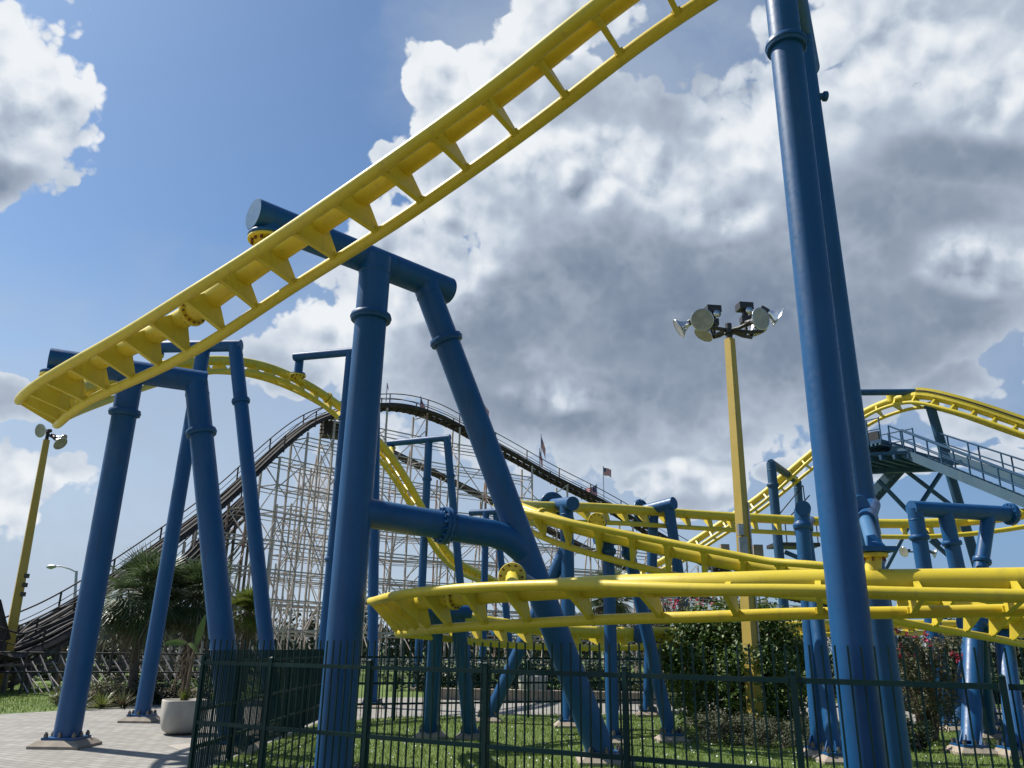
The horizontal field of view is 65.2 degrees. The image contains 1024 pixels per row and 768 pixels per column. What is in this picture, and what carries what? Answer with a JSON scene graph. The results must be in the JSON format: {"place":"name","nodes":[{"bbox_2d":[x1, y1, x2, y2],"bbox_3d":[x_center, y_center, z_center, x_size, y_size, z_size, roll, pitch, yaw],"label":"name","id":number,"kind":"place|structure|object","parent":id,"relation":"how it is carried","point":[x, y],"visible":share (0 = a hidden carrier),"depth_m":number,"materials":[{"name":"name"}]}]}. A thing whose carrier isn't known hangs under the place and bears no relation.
{"place":"outdoors","nodes":[
{"label":"outdoors","id":0,"kind":"place"},
{"bbox_2d":[0,697,1002,767],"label":"pavement","id":1,"kind":"structure","parent":0,"point":[133,745],"depth_m":14.03,"materials":[{"name":"concrete"}]},
{"bbox_2d":[101,688,136,707],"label":"spiky plant","id":2,"kind":"object","parent":1,"relation":"on","point":[123,701],"visible":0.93,"depth_m":20.57,"materials":[{"name":"green plant"}]},
{"bbox_2d":[26,348,258,754],"bbox_3d":[-6.020,2.653,13.409,4.184,6.405,1.643,1,-18,0],"label":"support frame","id":3,"kind":"object","parent":1,"relation":"on","point":[124,412],"visible":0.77,"depth_m":13.51,"materials":[{"name":"blue paint"}]},
{"bbox_2d":[167,744,189,751],"bbox_3d":[-5.232,5.856,12.886,0.391,0.001,1.090,14,-22,-34],"label":"concrete strip","id":4,"kind":"object","parent":1,"relation":"on","point":[183,747],"visible":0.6,"depth_m":12.99,"materials":[{"name":"grey concrete"}]},
{"bbox_2d":[160,698,206,734],"bbox_3d":[-6.139,6.204,14.915,0.780,0.599,0.780,11,-21,-27],"label":"planter","id":5,"kind":"object","parent":1,"relation":"on","point":[176,716],"visible":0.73,"depth_m":14.59,"materials":[{"name":"concrete"}]},
{"bbox_2d":[170,647,193,700],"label":"dead plant","id":6,"kind":"object","parent":5,"relation":"in","point":[186,667],"visible":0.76,"depth_m":15.23,"materials":[{"name":"brown plant"}]},
{"bbox_2d":[163,614,205,700],"bbox_3d":[-6.288,5.191,15.229,0.728,1.564,0.152,-1,-18,4],"label":"banana plant","id":7,"kind":"object","parent":5,"relation":"in","point":[198,636],"visible":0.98,"depth_m":15.28,"materials":[{"name":"green plant"}]},
{"bbox_2d":[177,689,196,700],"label":"fern","id":8,"kind":"object","parent":5,"relation":"in","point":[183,696],"visible":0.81,"depth_m":15.00,"materials":[{"name":"green plant"}]},
{"bbox_2d":[117,339,280,726],"bbox_3d":[-6.807,2.991,18.259,4.752,8.780,0.824,-2,-18,8],"label":"support frame","id":9,"kind":"object","parent":1,"relation":"on","point":[142,712],"visible":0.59,"depth_m":18.09,"materials":[{"name":"blue paint"}]},
{"bbox_2d":[14,0,717,581],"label":"coaster track","id":10,"kind":"structure","parent":9,"relation":"on","point":[68,390],"depth_m":9.86,"materials":[{"name":"yellow metal"}]},
{"bbox_2d":[291,347,387,708],"bbox_3d":[-5.276,3.924,24.193,4.450,10.769,0.993,-8,-20,26],"label":"support frame","id":11,"kind":"object","parent":1,"relation":"on","point":[299,358],"visible":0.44,"depth_m":23.80,"materials":[{"name":"blue paint"}]},
{"bbox_2d":[441,688,682,703],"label":"wall","id":12,"kind":"structure","parent":1,"relation":"on","point":[452,693],"depth_m":25.29,"materials":[{"name":"concrete"}]},
{"bbox_2d":[865,417,1023,708],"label":"maintenance stairs","id":13,"kind":"structure","parent":1,"relation":"on","point":[892,462],"depth_m":24.61,"materials":[{"name":"teal metal"}]},
{"bbox_2d":[0,649,1023,767],"bbox_3d":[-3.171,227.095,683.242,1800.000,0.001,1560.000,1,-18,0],"label":"ground","id":14,"kind":"structure","parent":0,"point":[548,743],"depth_m":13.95,"materials":[{"name":"green plant"}]},
{"bbox_2d":[0,424,66,692],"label":"lamp pole","id":15,"kind":"object","parent":14,"relation":"on","point":[21,584],"visible":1,"depth_m":27.32,"materials":[{"name":"yellow metal"}]},
{"bbox_2d":[11,649,64,680],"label":"hedge bush","id":16,"kind":"object","parent":14,"relation":"on","point":[44,675],"visible":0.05,"depth_m":34.68,"materials":[{"name":"green plant"}]},
{"bbox_2d":[46,564,77,596],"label":"street lamp","id":17,"kind":"object","parent":14,"relation":"on","point":[50,566],"visible":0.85,"depth_m":68.17,"materials":[{"name":"metal"}]},
{"bbox_2d":[36,646,118,680],"bbox_3d":[-19.603,12.453,35.846,4.363,1.790,1.683,1,-18,0],"label":"hedge bush","id":18,"kind":"object","parent":14,"relation":"on","point":[113,664],"visible":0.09,"depth_m":35.52,"materials":[{"name":"green plant"}]},
{"bbox_2d":[96,639,145,678],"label":"hedge bush","id":19,"kind":"object","parent":14,"relation":"on","point":[107,647],"visible":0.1,"depth_m":36.52,"materials":[{"name":"green plant"}]},
{"bbox_2d":[0,485,259,693],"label":"wooden coaster runout","id":20,"kind":"object","parent":14,"relation":"on","point":[52,639],"visible":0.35,"depth_m":28.91,"materials":[{"name":"brown wood"}]},
{"bbox_2d":[0,682,260,713],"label":"verge grass","id":21,"kind":"structure","parent":14,"relation":"on","point":[25,700],"depth_m":23.13,"materials":[{"name":"green plant"}]},
{"bbox_2d":[0,651,262,694],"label":"rail fence","id":22,"kind":"object","parent":14,"relation":"on","point":[23,672],"visible":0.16,"depth_m":25.49,"materials":[{"name":"brown wood"}]},
{"bbox_2d":[116,628,178,668],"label":"tree","id":23,"kind":"object","parent":14,"relation":"on","point":[145,643],"visible":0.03,"depth_m":41.43,"materials":[{"name":"green plant"}]},
{"bbox_2d":[87,687,213,706],"bbox_3d":[-11.778,9.941,25.613,4.013,0.001,11.222,6,-19,-16],"label":"planting bed","id":24,"kind":"object","parent":14,"relation":"on","point":[158,702],"visible":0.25,"depth_m":25.60,"materials":[{"name":"green plant"}]},
{"bbox_2d":[48,671,137,704],"bbox_3d":[-11.141,8.124,21.312,2.217,0.923,1.292,1,-18,0],"label":"bed shrub","id":25,"kind":"object","parent":24,"relation":"on","point":[100,685],"visible":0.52,"depth_m":21.13,"materials":[{"name":"green plant"}]},
{"bbox_2d":[90,690,118,707],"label":"spiky plant","id":26,"kind":"object","parent":24,"relation":"on","point":[103,702],"visible":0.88,"depth_m":20.39,"materials":[{"name":"green plant"}]},
{"bbox_2d":[88,676,158,704],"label":"bed shrub","id":27,"kind":"object","parent":24,"relation":"on","point":[133,701],"visible":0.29,"depth_m":21.76,"materials":[{"name":"green plant"}]},
{"bbox_2d":[97,540,196,696],"bbox_3d":[-10.889,6.866,23.457,3.742,4.593,3.866,1,-18,0],"label":"palm tree","id":28,"kind":"object","parent":24,"relation":"on","point":[129,620],"visible":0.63,"depth_m":23.00,"materials":[{"name":"green plant"}]},
{"bbox_2d":[120,674,183,699],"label":"bed shrub","id":29,"kind":"object","parent":24,"relation":"on","point":[157,695],"visible":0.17,"depth_m":22.67,"materials":[{"name":"green plant"}]},
{"bbox_2d":[134,673,212,703],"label":"bed shrub","id":30,"kind":"object","parent":24,"relation":"on","point":[162,696],"visible":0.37,"depth_m":22.03,"materials":[{"name":"green plant"}]},
{"bbox_2d":[139,552,250,692],"bbox_3d":[-9.723,7.287,24.493,3.482,4.473,3.466,1,-18,0],"label":"palm tree","id":31,"kind":"object","parent":24,"relation":"on","point":[194,613],"visible":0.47,"depth_m":24.04,"materials":[{"name":"green plant"}]},
{"bbox_2d":[125,642,183,678],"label":"hedge bush","id":32,"kind":"object","parent":14,"relation":"on","point":[177,649],"visible":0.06,"depth_m":37.61,"materials":[{"name":"green plant"}]},
{"bbox_2d":[165,645,211,677],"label":"hedge bush","id":33,"kind":"object","parent":14,"relation":"on","point":[198,655],"visible":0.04,"depth_m":39.46,"materials":[{"name":"green plant"}]},
{"bbox_2d":[231,583,272,689],"bbox_3d":[-9.770,9.131,29.091,2.340,3.859,2.509,1,-18,0],"label":"palm tree","id":34,"kind":"object","parent":14,"relation":"on","point":[248,619],"visible":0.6,"depth_m":28.86,"materials":[{"name":"green plant"}]},
{"bbox_2d":[235,623,298,650],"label":"tree","id":35,"kind":"object","parent":14,"relation":"on","point":[285,641],"visible":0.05,"depth_m":49.50,"materials":[{"name":"green plant"}]},
{"bbox_2d":[275,608,320,649],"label":"tree","id":36,"kind":"object","parent":14,"relation":"on","point":[312,627],"visible":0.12,"depth_m":54.89,"materials":[{"name":"green plant"}]},
{"bbox_2d":[311,591,388,661],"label":"tree","id":37,"kind":"object","parent":14,"relation":"on","point":[365,629],"visible":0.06,"depth_m":55.17,"materials":[{"name":"green plant"}]},
{"bbox_2d":[363,621,414,665],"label":"tree","id":38,"kind":"object","parent":14,"relation":"on","point":[392,649],"visible":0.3,"depth_m":58.32,"materials":[{"name":"green plant"}]},
{"bbox_2d":[381,659,455,690],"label":"hedge bush","id":39,"kind":"object","parent":14,"relation":"on","point":[421,686],"visible":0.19,"depth_m":30.39,"materials":[{"name":"green plant"}]},
{"bbox_2d":[5,393,832,690],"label":"wooden coaster","id":40,"kind":"object","parent":14,"relation":"on","point":[329,427],"visible":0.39,"depth_m":46.85,"materials":[{"name":"white wood"}]},
{"bbox_2d":[420,396,424,415],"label":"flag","id":41,"kind":"object","parent":40,"relation":"attached to","point":[422,405],"visible":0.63,"depth_m":51.18,"materials":[{"name":"fabric"}]},
{"bbox_2d":[539,448,542,473],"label":"flag","id":42,"kind":"object","parent":40,"relation":"attached to","point":[540,460],"visible":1,"depth_m":54.79,"materials":[{"name":"fabric"}]},
{"bbox_2d":[541,434,544,455],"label":"flag","id":43,"kind":"object","parent":40,"relation":"attached to","point":[542,446],"visible":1,"depth_m":55.63,"materials":[{"name":"fabric"}]},
{"bbox_2d":[585,484,596,499],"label":"flag","id":44,"kind":"object","parent":40,"relation":"attached to","point":[592,491],"visible":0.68,"depth_m":56.81,"materials":[{"name":"fabric"}]},
{"bbox_2d":[603,466,610,499],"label":"flag","id":45,"kind":"object","parent":40,"relation":"attached to","point":[606,471],"visible":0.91,"depth_m":57.76,"materials":[{"name":"fabric"}]},
{"bbox_2d":[386,434,470,690],"bbox_3d":[-3.413,7.127,32.822,4.290,10.143,1.504,1,-18,0],"label":"support frame","id":46,"kind":"object","parent":14,"relation":"on","point":[428,441],"visible":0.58,"depth_m":33.31,"materials":[{"name":"blue paint"}]},
{"bbox_2d":[246,198,636,767],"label":"support frame","id":47,"kind":"object","parent":14,"relation":"on","point":[361,512],"visible":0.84,"depth_m":11.77,"materials":[{"name":"blue paint"}]},
{"bbox_2d":[413,633,478,662],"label":"tree","id":48,"kind":"object","parent":14,"relation":"on","point":[446,651],"visible":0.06,"depth_m":60.00,"materials":[{"name":"green plant"}]},
{"bbox_2d":[413,605,481,740],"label":"support frame","id":49,"kind":"object","parent":14,"relation":"on","point":[462,613],"visible":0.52,"depth_m":14.37,"materials":[{"name":"blue paint"}]},
{"bbox_2d":[367,551,1023,650],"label":"coaster track","id":50,"kind":"structure","parent":49,"relation":"on","point":[403,613],"depth_m":8.66,"materials":[{"name":"yellow metal"}]},
{"bbox_2d":[441,654,506,688],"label":"hedge bush","id":51,"kind":"object","parent":14,"relation":"on","point":[444,676],"visible":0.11,"depth_m":30.06,"materials":[{"name":"green plant"}]},
{"bbox_2d":[469,508,514,687],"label":"support frame","id":52,"kind":"object","parent":14,"relation":"on","point":[485,513],"visible":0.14,"depth_m":34.85,"materials":[{"name":"blue paint"}]},
{"bbox_2d":[469,613,517,666],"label":"tree","id":53,"kind":"object","parent":14,"relation":"on","point":[501,649],"visible":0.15,"depth_m":62.15,"materials":[{"name":"green plant"}]},
{"bbox_2d":[474,657,557,689],"bbox_3d":[0.193,10.936,29.940,3.465,1.423,1.490,1,-18,0],"label":"hedge bush","id":54,"kind":"object","parent":14,"relation":"on","point":[496,667],"visible":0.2,"depth_m":29.86,"materials":[{"name":"green plant"}]},
{"bbox_2d":[17,621,1022,667],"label":"tree line","id":55,"kind":"object","parent":14,"relation":"on","point":[583,655],"visible":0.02,"depth_m":86.12,"materials":[{"name":"green plant"}]},
{"bbox_2d":[476,492,578,728],"bbox_3d":[0.444,4.921,18.322,2.340,5.347,2.575,5,-19,-13],"label":"support frame","id":56,"kind":"object","parent":14,"relation":"on","point":[562,564],"visible":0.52,"depth_m":18.33,"materials":[{"name":"blue paint"}]},
{"bbox_2d":[512,633,549,665],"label":"tree","id":57,"kind":"object","parent":14,"relation":"on","point":[537,651],"visible":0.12,"depth_m":62.27,"materials":[{"name":"green plant"}]},
{"bbox_2d":[518,675,547,689],"bbox_3d":[0.752,10.774,28.566,1.060,0.659,1.061,1,-18,0],"label":"planter","id":58,"kind":"object","parent":14,"relation":"on","point":[536,680],"visible":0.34,"depth_m":28.21,"materials":[{"name":"concrete"}]},
{"bbox_2d":[531,657,604,690],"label":"hedge bush","id":59,"kind":"object","parent":14,"relation":"on","point":[556,688],"visible":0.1,"depth_m":29.49,"materials":[{"name":"green plant"}]},
{"bbox_2d":[187,639,1023,767],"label":"picket fence","id":60,"kind":"object","parent":14,"relation":"on","point":[297,686],"visible":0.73,"depth_m":8.47,"materials":[{"name":"black metal"}]},
{"bbox_2d":[577,564,635,706],"bbox_3d":[2.766,7.113,22.921,2.251,4.156,2.186,1,-18,0],"label":"palm tree","id":61,"kind":"object","parent":14,"relation":"on","point":[621,607],"visible":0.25,"depth_m":22.94,"materials":[{"name":"green plant"}]},
{"bbox_2d":[579,612,634,663],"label":"tree","id":62,"kind":"object","parent":14,"relation":"on","point":[585,643],"visible":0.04,"depth_m":59.94,"materials":[{"name":"green plant"}]},
{"bbox_2d":[586,656,643,691],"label":"hedge bush","id":63,"kind":"object","parent":14,"relation":"on","point":[621,664],"visible":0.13,"depth_m":29.30,"materials":[{"name":"green plant"}]},
{"bbox_2d":[240,719,1021,767],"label":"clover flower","id":64,"kind":"object","parent":14,"relation":"on","point":[569,745],"visible":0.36,"depth_m":12.54,"materials":[{"name":"white plant"}]},
{"bbox_2d":[593,514,690,745],"bbox_3d":[2.379,4.553,15.117,1.977,4.089,0.724,8,-19,-20],"label":"support frame","id":65,"kind":"object","parent":14,"relation":"on","point":[646,631],"visible":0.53,"depth_m":14.79,"materials":[{"name":"blue paint"}]},
{"bbox_2d":[493,500,1023,647],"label":"coaster track","id":66,"kind":"structure","parent":65,"relation":"on","point":[541,516],"depth_m":15.00,"materials":[{"name":"yellow metal"}]},
{"bbox_2d":[617,610,678,663],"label":"tree","id":67,"kind":"object","parent":14,"relation":"on","point":[625,652],"visible":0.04,"depth_m":56.51,"materials":[{"name":"green plant"}]},
{"bbox_2d":[621,662,681,692],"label":"hedge bush","id":68,"kind":"object","parent":14,"relation":"on","point":[636,684],"visible":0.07,"depth_m":28.65,"materials":[{"name":"green plant"}]},
{"bbox_2d":[633,497,712,716],"bbox_3d":[3.347,5.420,20.045,1.869,5.557,4.980,-10,-21,29],"label":"support frame","id":69,"kind":"object","parent":14,"relation":"on","point":[667,506],"visible":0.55,"depth_m":21.20,"materials":[{"name":"blue paint"}]},
{"bbox_2d":[648,596,772,725],"bbox_3d":[4.698,6.311,18.529,3.245,2.986,1.397,1,-18,0],"label":"oleander","id":70,"kind":"object","parent":14,"relation":"on","point":[673,607],"visible":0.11,"depth_m":18.64,"materials":[{"name":"green plant"}]},
{"bbox_2d":[675,708,747,743],"bbox_3d":[3.618,6.285,14.723,1.482,0.635,0.901,1,-18,0],"label":"ground shrub","id":71,"kind":"object","parent":14,"relation":"on","point":[711,737],"visible":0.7,"depth_m":14.58,"materials":[{"name":"green plant"}]},
{"bbox_2d":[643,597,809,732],"bbox_3d":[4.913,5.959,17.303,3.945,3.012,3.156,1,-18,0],"label":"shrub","id":72,"kind":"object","parent":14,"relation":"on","point":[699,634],"visible":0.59,"depth_m":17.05,"materials":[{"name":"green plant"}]},
{"bbox_2d":[673,301,783,731],"bbox_3d":[5.025,2.490,17.467,2.730,9.553,1.591,1,-18,0],"label":"lamp pole","id":73,"kind":"object","parent":14,"relation":"on","point":[704,322],"visible":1,"depth_m":18.01,"materials":[{"name":"yellow metal"}]},
{"bbox_2d":[710,712,786,745],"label":"ground shrub","id":74,"kind":"object","parent":14,"relation":"on","point":[746,720],"visible":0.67,"depth_m":14.33,"materials":[{"name":"green plant"}]},
{"bbox_2d":[748,714,809,748],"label":"ground shrub","id":75,"kind":"object","parent":14,"relation":"on","point":[785,741],"visible":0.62,"depth_m":14.02,"materials":[{"name":"green plant"}]},
{"bbox_2d":[766,459,807,701],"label":"support frame","id":76,"kind":"object","parent":14,"relation":"on","point":[775,481],"visible":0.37,"depth_m":27.37,"materials":[{"name":"teal paint"}]},
{"bbox_2d":[766,485,820,559],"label":"service platform","id":77,"kind":"structure","parent":76,"relation":"attached to","point":[789,545],"depth_m":26.96,"materials":[{"name":"blue metal"}]},
{"bbox_2d":[793,620,833,672],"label":"tree","id":78,"kind":"object","parent":14,"relation":"on","point":[831,655],"visible":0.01,"depth_m":53.26,"materials":[{"name":"green plant"}]},
{"bbox_2d":[793,500,843,764],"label":"support frame","id":79,"kind":"object","parent":14,"relation":"on","point":[814,635],"visible":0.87,"depth_m":13.11,"materials":[{"name":"blue paint"}]},
{"bbox_2d":[831,667,836,699],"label":"hedge bush","id":80,"kind":"object","parent":14,"relation":"on","point":[833,675],"visible":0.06,"depth_m":28.73,"materials":[{"name":"green plant"}]},
{"bbox_2d":[765,0,912,767],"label":"support frame","id":81,"kind":"object","parent":14,"relation":"on","point":[848,505],"visible":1,"depth_m":8.02,"materials":[{"name":"blue paint"}]},
{"bbox_2d":[899,547,937,663],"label":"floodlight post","id":82,"kind":"object","parent":14,"relation":"on","point":[904,551],"visible":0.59,"depth_m":41.41,"materials":[{"name":"yellow metal"}]},
{"bbox_2d":[906,715,936,751],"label":"shrub","id":83,"kind":"object","parent":14,"relation":"on","point":[920,740],"visible":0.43,"depth_m":13.86,"materials":[{"name":"green plant"}]},
{"bbox_2d":[898,619,957,678],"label":"tree","id":84,"kind":"object","parent":14,"relation":"on","point":[902,640],"visible":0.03,"depth_m":47.82,"materials":[{"name":"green plant"}]},
{"bbox_2d":[894,626,962,741],"bbox_3d":[8.074,5.849,15.756,1.899,2.202,1.518,6,-19,-15],"label":"oleander","id":85,"kind":"object","parent":14,"relation":"on","point":[931,708],"visible":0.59,"depth_m":15.63,"materials":[{"name":"green plant"}]},
{"bbox_2d":[861,389,1023,708],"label":"support frame","id":86,"kind":"object","parent":14,"relation":"on","point":[953,484],"visible":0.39,"depth_m":26.81,"materials":[{"name":"teal paint"}]},
{"bbox_2d":[626,388,1023,573],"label":"coaster track","id":87,"kind":"structure","parent":86,"relation":"on","point":[976,407],"depth_m":27.16,"materials":[{"name":"yellow metal"}]},
{"bbox_2d":[921,667,1000,702],"bbox_3d":[15.850,10.560,28.194,3.880,1.528,1.349,1,-18,0],"label":"hedge bush","id":88,"kind":"object","parent":14,"relation":"on","point":[995,672],"visible":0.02,"depth_m":28.10,"materials":[{"name":"green plant"}]},
{"bbox_2d":[906,501,1020,732],"bbox_3d":[10.858,5.267,18.645,3.095,5.170,1.023,5,-19,-12],"label":"support frame","id":89,"kind":"object","parent":14,"relation":"on","point":[948,514],"visible":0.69,"depth_m":19.06,"materials":[{"name":"blue paint"}]},
{"bbox_2d":[944,618,1018,671],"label":"tree","id":90,"kind":"object","parent":14,"relation":"on","point":[952,658],"visible":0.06,"depth_m":45.42,"materials":[{"name":"green plant"}]},
{"bbox_2d":[942,617,1023,758],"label":"support frame","id":91,"kind":"object","parent":14,"relation":"on","point":[974,697],"visible":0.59,"depth_m":14.24,"materials":[{"name":"blue paint"}]},
{"bbox_2d":[988,637,1023,679],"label":"tree","id":92,"kind":"object","parent":14,"relation":"on","point":[992,647],"visible":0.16,"depth_m":44.04,"materials":[{"name":"green plant"}]},
{"bbox_2d":[991,667,1023,702],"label":"hedge bush","id":93,"kind":"object","parent":14,"relation":"on","point":[1020,677],"visible":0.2,"depth_m":27.60,"materials":[{"name":"green plant"}]},
{"bbox_2d":[0,0,1023,652],"label":"sky","id":94,"kind":"structure","parent":0,"point":[139,139],"materials":[{"name":"blue"}]},
{"bbox_2d":[729,711,755,733],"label":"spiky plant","id":95,"kind":"object","parent":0,"point":[738,722],"visible":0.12,"depth_m":15.96,"materials":[{"name":"green plant"}]}
]}

